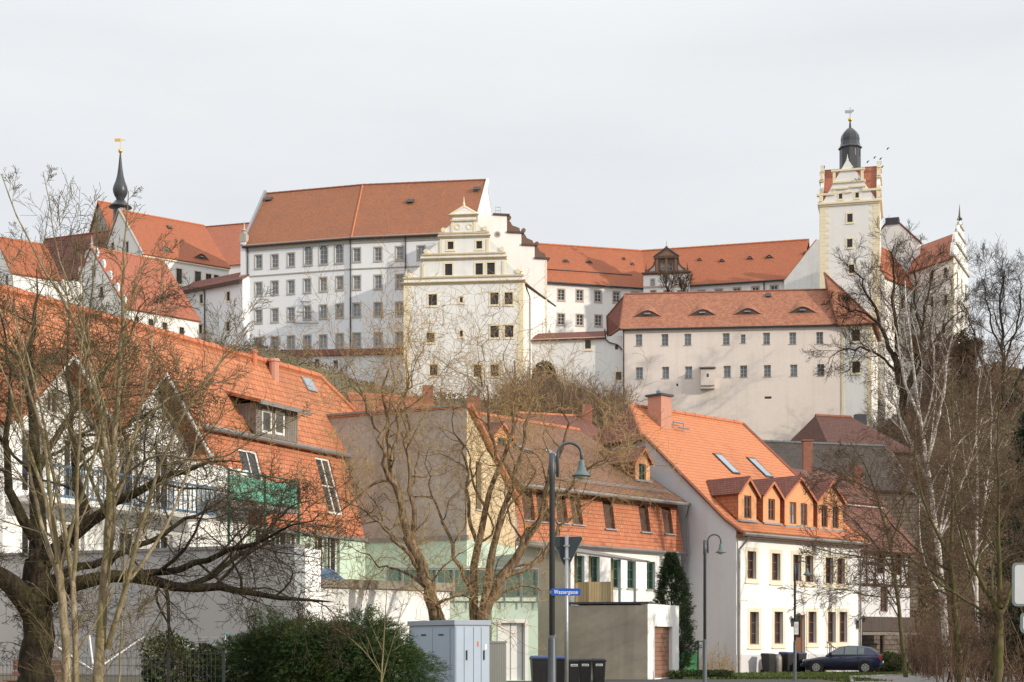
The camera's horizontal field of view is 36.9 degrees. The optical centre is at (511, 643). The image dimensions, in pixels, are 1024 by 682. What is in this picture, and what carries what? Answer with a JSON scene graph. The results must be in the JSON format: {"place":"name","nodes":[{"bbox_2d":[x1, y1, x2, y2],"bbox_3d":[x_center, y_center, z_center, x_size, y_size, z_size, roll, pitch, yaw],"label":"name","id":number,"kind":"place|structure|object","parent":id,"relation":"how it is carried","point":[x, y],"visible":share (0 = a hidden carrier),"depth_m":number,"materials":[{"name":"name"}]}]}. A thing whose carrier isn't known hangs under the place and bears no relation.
{"place":"outdoors","nodes":[
{"label":"outdoors","id":0,"kind":"place"},
{"bbox_2d":[89,200,112,231],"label":"roof","id":1,"kind":"structure","parent":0,"point":[108,213],"depth_m":240.92,"materials":[{"name":"tile"}]},
{"bbox_2d":[106,208,230,287],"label":"church","id":2,"kind":"structure","parent":0,"point":[198,255],"depth_m":228.44,"materials":[{"name":"tile"}]},
{"bbox_2d":[109,137,131,220],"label":"onion spire","id":3,"kind":"structure","parent":2,"relation":"on","point":[120,190],"depth_m":230.36,"materials":[{"name":"grey metal"}]},
{"bbox_2d":[205,222,249,273],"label":"range","id":4,"kind":"structure","parent":0,"point":[226,238],"depth_m":241.85,"materials":[{"name":"tile"}]},
{"bbox_2d":[346,385,434,410],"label":"back house","id":5,"kind":"structure","parent":0,"point":[353,402],"depth_m":100.74,"materials":[{"name":"white paint"}]},
{"bbox_2d":[0,0,1023,414],"label":"sky","id":6,"kind":"structure","parent":0,"point":[627,124],"materials":[{"name":"white"}]},
{"bbox_2d":[244,348,1023,681],"bbox_3d":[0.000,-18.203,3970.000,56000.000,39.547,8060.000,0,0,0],"label":"ground","id":7,"kind":"structure","parent":0,"point":[338,378],"depth_m":160.65,"materials":[{"name":"soil"}]},
{"bbox_2d":[0,237,90,307],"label":"gatehouse","id":8,"kind":"object","parent":7,"relation":"on","point":[25,250],"visible":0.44,"depth_m":207.29,"materials":[{"name":"paint"}]},
{"bbox_2d":[45,230,109,280],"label":"range","id":9,"kind":"structure","parent":7,"relation":"on","point":[89,235],"depth_m":235.15,"materials":[{"name":"tile"}]},
{"bbox_2d":[54,634,145,669],"bbox_3d":[-11.569,0.630,42.500,2.098,1.839,2.098,0,0,25],"label":"rotary dryer","id":10,"kind":"object","parent":7,"relation":"on","point":[90,644],"visible":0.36,"depth_m":42.78,"materials":[{"name":"metal"}]},
{"bbox_2d":[0,242,203,681],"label":"young tree","id":11,"kind":"object","parent":7,"relation":"on","point":[57,559],"visible":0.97,"depth_m":25.93,"materials":[{"name":"brown plant"}]},
{"bbox_2d":[0,650,224,681],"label":"wire fence","id":12,"kind":"object","parent":7,"relation":"on","point":[219,665],"visible":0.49,"depth_m":35.68,"materials":[{"name":"grey metal"}]},
{"bbox_2d":[76,237,200,337],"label":"gabled house","id":13,"kind":"structure","parent":7,"relation":"on","point":[191,319],"depth_m":211.17,"materials":[{"name":"paint"}]},
{"bbox_2d":[0,165,312,681],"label":"young tree","id":14,"kind":"object","parent":7,"relation":"on","point":[102,644],"visible":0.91,"depth_m":26.82,"materials":[{"name":"brown plant"}]},
{"bbox_2d":[0,544,320,681],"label":"yard wall","id":15,"kind":"structure","parent":7,"relation":"on","point":[208,623],"depth_m":44.11,"materials":[{"name":"paint"}]},
{"bbox_2d":[138,629,207,681],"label":"evergreen shrub","id":16,"kind":"object","parent":7,"relation":"on","point":[160,675],"visible":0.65,"depth_m":37.23,"materials":[{"name":"green plant"}]},
{"bbox_2d":[0,283,367,579],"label":"row house","id":17,"kind":"structure","parent":7,"relation":"on","point":[276,378],"depth_m":61.40,"materials":[{"name":"white paint"}]},
{"bbox_2d":[238,449,262,479],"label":"window","id":18,"kind":"structure","parent":17,"relation":"in","point":[246,456],"depth_m":62.13,"materials":[{"name":"glass"}]},
{"bbox_2d":[315,457,341,514],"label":"window","id":19,"kind":"structure","parent":17,"relation":"in","point":[319,461],"depth_m":66.94,"materials":[{"name":"glass"}]},
{"bbox_2d":[0,204,390,681],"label":"old tree","id":20,"kind":"object","parent":7,"relation":"on","point":[14,588],"visible":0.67,"depth_m":32.52,"materials":[{"name":"brown plant"}]},
{"bbox_2d":[184,642,218,681],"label":"evergreen shrub","id":21,"kind":"object","parent":7,"relation":"on","point":[205,655],"visible":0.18,"depth_m":38.25,"materials":[{"name":"green plant"}]},
{"bbox_2d":[181,272,248,348],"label":"link building","id":22,"kind":"structure","parent":7,"relation":"on","point":[212,290],"depth_m":215.81,"materials":[{"name":"paint"}]},
{"bbox_2d":[202,596,454,681],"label":"conifer hedge","id":23,"kind":"object","parent":7,"relation":"on","point":[275,662],"visible":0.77,"depth_m":36.18,"materials":[{"name":"green plant"}]},
{"bbox_2d":[265,348,403,394],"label":"terrace wall","id":24,"kind":"structure","parent":7,"relation":"on","point":[330,352],"depth_m":207.13,"materials":[{"name":"paint"}]},
{"bbox_2d":[191,325,489,411],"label":"terrace scrub","id":25,"kind":"object","parent":7,"relation":"on","point":[308,357],"visible":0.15,"depth_m":180.51,"materials":[{"name":"plant"}]},
{"bbox_2d":[239,178,491,349],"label":"castle wing","id":26,"kind":"structure","parent":7,"relation":"on","point":[284,235],"depth_m":212.24,"materials":[{"name":"paint"}]},
{"bbox_2d":[303,246,312,266],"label":"window","id":27,"kind":"structure","parent":26,"relation":"in","point":[308,250],"depth_m":211.91,"materials":[{"name":"glass"}]},
{"bbox_2d":[318,245,328,265],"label":"window","id":28,"kind":"structure","parent":26,"relation":"in","point":[322,250],"depth_m":211.34,"materials":[{"name":"glass"}]},
{"bbox_2d":[333,244,343,264],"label":"window","id":29,"kind":"structure","parent":26,"relation":"in","point":[338,249],"depth_m":210.67,"materials":[{"name":"glass"}]},
{"bbox_2d":[330,567,411,681],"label":"sapling","id":30,"kind":"object","parent":7,"relation":"on","point":[381,671],"visible":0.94,"depth_m":31.99,"materials":[{"name":"brown plant"}]},
{"bbox_2d":[305,543,454,675],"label":"terrace garage","id":31,"kind":"structure","parent":7,"relation":"on","point":[408,612],"depth_m":52.33,"materials":[{"name":"white paint"}]},
{"bbox_2d":[229,220,555,654],"bbox_3d":[-3.487,-5.534,47.647,9.610,14.295,8.141,0,0,0],"label":"corkscrew willow","id":32,"kind":"object","parent":7,"relation":"on","point":[420,564],"visible":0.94,"depth_m":46.98,"materials":[{"name":"brown plant"}]},
{"bbox_2d":[197,337,607,427],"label":"hill undergrowth","id":33,"kind":"object","parent":7,"relation":"on","point":[246,350],"visible":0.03,"depth_m":178.02,"materials":[{"name":"plant"}]},
{"bbox_2d":[326,397,521,596],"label":"fire wall house","id":34,"kind":"structure","parent":7,"relation":"on","point":[435,524],"depth_m":67.42,"materials":[{"name":"paint"}]},
{"bbox_2d":[407,620,490,681],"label":"transformer cabinet","id":35,"kind":"object","parent":7,"relation":"on","point":[462,646],"visible":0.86,"depth_m":41.36,"materials":[{"name":"metal"}]},
{"bbox_2d":[386,567,538,680],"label":"green terrace","id":36,"kind":"structure","parent":7,"relation":"on","point":[527,636],"depth_m":63.28,"materials":[{"name":"paint"}]},
{"bbox_2d":[501,623,523,679],"bbox_3d":[0.007,0.315,63.495,0.993,2.370,0.080,0,0,-7],"label":"door","id":37,"kind":"structure","parent":36,"relation":"in","point":[514,659],"depth_m":63.47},
{"bbox_2d":[401,200,555,403],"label":"ochre trimmed house","id":38,"kind":"structure","parent":7,"relation":"on","point":[468,249],"depth_m":195.81,"materials":[{"name":"paint"}]},
{"bbox_2d":[489,641,506,681],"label":"junction box","id":39,"kind":"object","parent":7,"relation":"on","point":[497,661],"visible":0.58,"depth_m":43.63,"materials":[{"name":"metal"}]},
{"bbox_2d":[476,207,549,332],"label":"stepped gable house","id":40,"kind":"structure","parent":7,"relation":"on","point":[517,244],"depth_m":203.16,"materials":[{"name":"paint"}]},
{"bbox_2d":[349,268,684,674],"bbox_3d":[0.019,-5.204,49.319,10.818,13.690,8.248,0,0,0],"label":"corkscrew willow","id":41,"kind":"object","parent":7,"relation":"on","point":[525,537],"visible":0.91,"depth_m":48.91,"materials":[{"name":"brown plant"}]},
{"bbox_2d":[529,656,547,681],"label":"wheelie bin","id":42,"kind":"object","parent":7,"relation":"on","point":[539,668],"visible":0.76,"depth_m":49.68,"materials":[{"name":"black plastic"}]},
{"bbox_2d":[515,404,599,539],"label":"shaded house","id":43,"kind":"structure","parent":7,"relation":"on","point":[562,420],"depth_m":105.62,"materials":[{"name":"brown paint"}]},
{"bbox_2d":[556,656,564,681],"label":"wheelie bin","id":44,"kind":"object","parent":7,"relation":"on","point":[560,668],"visible":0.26,"depth_m":50.18,"materials":[{"name":"black plastic"}]},
{"bbox_2d":[478,355,645,429],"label":"bare tree","id":45,"kind":"object","parent":7,"relation":"on","point":[557,396],"depth_m":173.81,"materials":[{"name":"plant"}]},
{"bbox_2d":[555,535,582,681],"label":"yield sign","id":46,"kind":"object","parent":7,"relation":"on","point":[566,547],"visible":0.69,"depth_m":30.00,"materials":[{"name":"metal"}]},
{"bbox_2d":[548,441,590,681],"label":"street lamp","id":47,"kind":"object","parent":7,"relation":"on","point":[581,473],"visible":1,"depth_m":26.36,"materials":[{"name":"metal"}]},
{"bbox_2d":[550,588,579,595],"bbox_3d":[0.909,-0.889,26.344,0.526,0.124,0.072,0,0,0],"label":"street sign","id":48,"kind":"object","parent":47,"relation":"attached to","point":[564,591],"visible":1,"depth_m":26.31,"materials":[{"name":"blue metal"}]},
{"bbox_2d":[531,329,622,395],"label":"link wall","id":49,"kind":"structure","parent":7,"relation":"on","point":[591,344],"depth_m":197.11,"materials":[{"name":"paint"}]},
{"bbox_2d":[481,412,691,647],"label":"tile hung house","id":50,"kind":"structure","parent":7,"relation":"on","point":[648,533],"depth_m":78.82,"materials":[{"name":"orange tile"}]},
{"bbox_2d":[521,491,534,521],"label":"window","id":51,"kind":"structure","parent":50,"relation":"in","point":[530,513],"depth_m":73.25,"materials":[{"name":"glass"}]},
{"bbox_2d":[602,501,618,530],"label":"window","id":52,"kind":"structure","parent":50,"relation":"in","point":[608,515],"depth_m":77.77,"materials":[{"name":"glass"}]},
{"bbox_2d":[626,561,637,589],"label":"window","id":53,"kind":"structure","parent":50,"relation":"in","point":[629,563],"depth_m":79.05,"materials":[{"name":"green paint"}]},
{"bbox_2d":[638,504,653,533],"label":"window","id":54,"kind":"structure","parent":50,"relation":"in","point":[642,511],"depth_m":79.97,"materials":[{"name":"glass"}]},
{"bbox_2d":[661,507,676,534],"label":"window","id":55,"kind":"structure","parent":50,"relation":"in","point":[666,518],"depth_m":81.46,"materials":[{"name":"glass"}]},
{"bbox_2d":[522,543,678,678],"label":"concrete garage","id":56,"kind":"structure","parent":7,"relation":"on","point":[634,639],"depth_m":67.18,"materials":[{"name":"white paint"}]},
{"bbox_2d":[655,626,668,677],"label":"door","id":57,"kind":"structure","parent":56,"relation":"in","point":[661,633],"depth_m":68.41,"materials":[{"name":"wood"}]},
{"bbox_2d":[649,552,701,669],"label":"cypress","id":58,"kind":"object","parent":7,"relation":"on","point":[671,570],"visible":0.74,"depth_m":72.13,"materials":[{"name":"green plant"}]},
{"bbox_2d":[679,640,702,669],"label":"garden gate","id":59,"kind":"structure","parent":7,"relation":"on","point":[695,660],"depth_m":73.23,"materials":[{"name":"green paint"}]},
{"bbox_2d":[515,389,870,672],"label":"white house","id":60,"kind":"structure","parent":7,"relation":"on","point":[742,488],"depth_m":83.18,"materials":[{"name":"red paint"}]},
{"bbox_2d":[745,547,759,583],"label":"window","id":61,"kind":"structure","parent":60,"relation":"in","point":[749,579],"depth_m":81.14,"materials":[{"name":"beige paint"}]},
{"bbox_2d":[747,608,762,648],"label":"window","id":62,"kind":"structure","parent":60,"relation":"in","point":[752,644],"depth_m":81.30,"materials":[{"name":"beige paint"}]},
{"bbox_2d":[769,549,783,585],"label":"window","id":63,"kind":"structure","parent":60,"relation":"in","point":[773,557],"depth_m":82.62,"materials":[{"name":"beige paint"}]},
{"bbox_2d":[772,608,786,648],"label":"window","id":64,"kind":"structure","parent":60,"relation":"in","point":[776,644],"depth_m":82.74,"materials":[{"name":"beige paint"}]},
{"bbox_2d":[791,551,802,585],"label":"window","id":65,"kind":"structure","parent":60,"relation":"in","point":[794,558],"depth_m":83.88,"materials":[{"name":"beige paint"}]},
{"bbox_2d":[796,611,806,652],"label":"door","id":66,"kind":"structure","parent":60,"relation":"in","point":[798,636],"depth_m":84.25,"materials":[{"name":"brown wood"}]},
{"bbox_2d":[803,552,816,586],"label":"window","id":67,"kind":"structure","parent":60,"relation":"in","point":[805,578],"depth_m":84.66,"materials":[{"name":"beige paint"}]},
{"bbox_2d":[806,608,819,647],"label":"window","id":68,"kind":"structure","parent":60,"relation":"in","point":[809,611],"depth_m":84.97,"materials":[{"name":"beige paint"}]},
{"bbox_2d":[823,554,836,587],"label":"window","id":69,"kind":"structure","parent":60,"relation":"in","point":[826,561],"depth_m":86.07,"materials":[{"name":"beige paint"}]},
{"bbox_2d":[825,608,837,646],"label":"window","id":70,"kind":"structure","parent":60,"relation":"in","point":[829,618],"depth_m":86.27,"materials":[{"name":"beige paint"}]},
{"bbox_2d":[837,608,848,646],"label":"window","id":71,"kind":"structure","parent":60,"relation":"in","point":[841,642],"depth_m":87.02,"materials":[{"name":"beige paint"}]},
{"bbox_2d":[667,668,734,678],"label":"flower border","id":72,"kind":"object","parent":7,"relation":"on","point":[680,673],"visible":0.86,"depth_m":67.80,"materials":[{"name":"green plant"}]},
{"bbox_2d":[703,534,725,681],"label":"street lamp","id":73,"kind":"object","parent":7,"relation":"on","point":[720,550],"visible":1,"depth_m":48.45,"materials":[{"name":"metal"}]},
{"bbox_2d":[688,642,743,671],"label":"garden twigs","id":74,"kind":"object","parent":7,"relation":"on","point":[723,661],"visible":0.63,"depth_m":75.61,"materials":[{"name":"brown plant"}]},
{"bbox_2d":[606,272,880,440],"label":"pinkish building","id":75,"kind":"structure","parent":7,"relation":"on","point":[738,355],"depth_m":193.92,"materials":[{"name":"grey paint"}]},
{"bbox_2d":[760,653,776,671],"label":"wheelie bin","id":76,"kind":"object","parent":7,"relation":"on","point":[768,660],"visible":0.88,"depth_m":80.31,"materials":[{"name":"black plastic"}]},
{"bbox_2d":[778,652,792,671],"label":"wheelie bin","id":77,"kind":"object","parent":7,"relation":"on","point":[787,661],"visible":0.79,"depth_m":81.03,"materials":[{"name":"black plastic"}]},
{"bbox_2d":[681,671,922,681],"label":"grass","id":78,"kind":"structure","parent":7,"relation":"on","point":[843,676],"depth_m":70.75,"materials":[{"name":"plant"}]},
{"bbox_2d":[763,439,917,610],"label":"slate house","id":79,"kind":"structure","parent":7,"relation":"on","point":[796,455],"depth_m":112.85,"materials":[{"name":"stone"}]},
{"bbox_2d":[801,642,884,671],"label":"parked car","id":80,"kind":"object","parent":7,"relation":"on","point":[864,659],"visible":0.95,"depth_m":79.96,"materials":[{"name":"blue paint"}]},
{"bbox_2d":[817,109,882,410],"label":"castle tower","id":81,"kind":"structure","parent":7,"relation":"on","point":[850,207],"depth_m":205.84,"materials":[{"name":"paint"}]},
{"bbox_2d":[790,414,917,475],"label":"hipped red house","id":82,"kind":"structure","parent":7,"relation":"on","point":[825,428],"depth_m":130.39,"materials":[{"name":"tile"}]},
{"bbox_2d":[792,466,920,667],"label":"house","id":83,"kind":"structure","parent":7,"relation":"on","point":[877,622],"depth_m":94.77,"materials":[{"name":"white paint"}]},
{"bbox_2d":[777,418,976,676],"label":"leaning tree","id":84,"kind":"object","parent":7,"relation":"on","point":[902,644],"visible":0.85,"depth_m":69.89,"materials":[{"name":"brown plant"}]},
{"bbox_2d":[875,651,908,671],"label":"evergreen shrub","id":85,"kind":"object","parent":7,"relation":"on","point":[888,667],"visible":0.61,"depth_m":83.44,"materials":[{"name":"green plant"}]},
{"bbox_2d":[799,217,988,421],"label":"castle tree","id":86,"kind":"object","parent":7,"relation":"on","point":[892,354],"visible":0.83,"depth_m":176.06,"materials":[{"name":"brown plant"}]},
{"bbox_2d":[878,247,914,425],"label":"tower wing","id":87,"kind":"structure","parent":7,"relation":"on","point":[889,278],"depth_m":208.38,"materials":[{"name":"paint"}]},
{"bbox_2d":[881,217,921,276],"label":"chimney gable house","id":88,"kind":"structure","parent":7,"relation":"on","point":[894,223],"depth_m":217.96,"materials":[{"name":"white paint"}]},
{"bbox_2d":[796,334,1023,681],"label":"lime tree","id":89,"kind":"object","parent":7,"relation":"on","point":[955,613],"visible":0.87,"depth_m":58.01,"materials":[{"name":"brown plant"}]},
{"bbox_2d":[904,329,956,407],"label":"slope tree","id":90,"kind":"object","parent":7,"relation":"on","point":[937,348],"visible":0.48,"depth_m":167.48,"materials":[{"name":"brown plant"}]},
{"bbox_2d":[849,245,1017,674],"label":"birch tree","id":91,"kind":"object","parent":7,"relation":"on","point":[933,378],"visible":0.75,"depth_m":73.95,"materials":[{"name":"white plant"}]},
{"bbox_2d":[907,204,969,393],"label":"house","id":92,"kind":"structure","parent":7,"relation":"on","point":[956,236],"depth_m":210.97,"materials":[{"name":"paint"}]},
{"bbox_2d":[859,332,1023,644],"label":"hillside scrub","id":93,"kind":"object","parent":7,"relation":"on","point":[942,450],"visible":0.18,"depth_m":155.82,"materials":[{"name":"plant"}]},
{"bbox_2d":[862,359,1023,663],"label":"slope undergrowth","id":94,"kind":"object","parent":7,"relation":"on","point":[1017,370],"visible":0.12,"depth_m":154.66,"materials":[{"name":"plant"}]},
{"bbox_2d":[864,345,1023,681],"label":"tree","id":95,"kind":"object","parent":7,"relation":"on","point":[998,612],"visible":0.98,"depth_m":50.23,"materials":[{"name":"brown plant"}]},
{"bbox_2d":[880,574,1023,681],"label":"roadside thicket","id":96,"kind":"object","parent":7,"relation":"on","point":[920,656],"visible":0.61,"depth_m":63.37,"materials":[{"name":"brown plant"}]},
{"bbox_2d":[946,328,977,379],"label":"ivy bush","id":97,"kind":"object","parent":7,"relation":"on","point":[960,339],"visible":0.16,"depth_m":177.67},
{"bbox_2d":[946,336,989,381],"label":"slope tree","id":98,"kind":"object","parent":7,"relation":"on","point":[962,344],"visible":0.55,"depth_m":171.48,"materials":[{"name":"green plant"}]},
{"bbox_2d":[913,319,1023,670],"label":"birch tree","id":99,"kind":"object","parent":7,"relation":"on","point":[975,589],"visible":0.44,"depth_m":81.91,"materials":[{"name":"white plant"}]},
{"bbox_2d":[935,233,1023,412],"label":"castle tree","id":100,"kind":"object","parent":7,"relation":"on","point":[986,295],"visible":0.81,"depth_m":165.01,"materials":[{"name":"brown plant"}]},
{"bbox_2d":[971,410,1023,681],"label":"tree","id":101,"kind":"object","parent":7,"relation":"on","point":[1020,434],"visible":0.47,"depth_m":61.77,"materials":[{"name":"brown plant"}]},
{"bbox_2d":[1012,563,1023,632],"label":"road sign","id":102,"kind":"object","parent":7,"relation":"on","point":[1017,584],"visible":1,"depth_m":19.94,"materials":[{"name":"metal"}]},
{"bbox_2d":[506,679,827,681],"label":"pavement","id":103,"kind":"structure","parent":0,"point":[699,680],"depth_m":63.85,"materials":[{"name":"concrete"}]},
{"bbox_2d":[569,658,580,681],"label":"wheelie bin","id":104,"kind":"object","parent":103,"relation":"on","point":[574,672],"visible":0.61,"depth_m":54.75,"materials":[{"name":"black plastic"}]},
{"bbox_2d":[579,658,591,681],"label":"wheelie bin","id":105,"kind":"object","parent":103,"relation":"on","point":[585,666],"visible":0.98,"depth_m":54.75,"materials":[{"name":"black plastic"}]},
{"bbox_2d":[591,658,605,681],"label":"wheelie bin","id":106,"kind":"object","parent":103,"relation":"on","point":[598,669],"visible":0.91,"depth_m":54.95,"materials":[{"name":"black plastic"}]},
{"bbox_2d":[793,560,810,679],"bbox_3d":[12.083,-0.966,64.000,0.762,5.031,0.344,0,0,0],"label":"street lamp","id":107,"kind":"object","parent":103,"relation":"on","point":[806,573],"visible":0.97,"depth_m":63.96,"materials":[{"name":"metal"}]},
{"bbox_2d":[657,268,679,291],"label":"slope tree","id":108,"kind":"object","parent":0,"point":[667,278],"visible":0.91,"depth_m":213.58,"materials":[{"name":"brown plant"}]},
{"bbox_2d":[533,239,818,336],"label":"courtyard range","id":109,"kind":"structure","parent":0,"point":[587,286],"depth_m":224.24,"materials":[{"name":"white paint"}]},
{"bbox_2d":[674,271,693,291],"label":"slope tree","id":110,"kind":"object","parent":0,"point":[683,284],"visible":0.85,"depth_m":212.69,"materials":[{"name":"brown plant"}]},
{"bbox_2d":[854,674,1021,681],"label":"path","id":111,"kind":"structure","parent":0,"point":[901,678],"depth_m":67.32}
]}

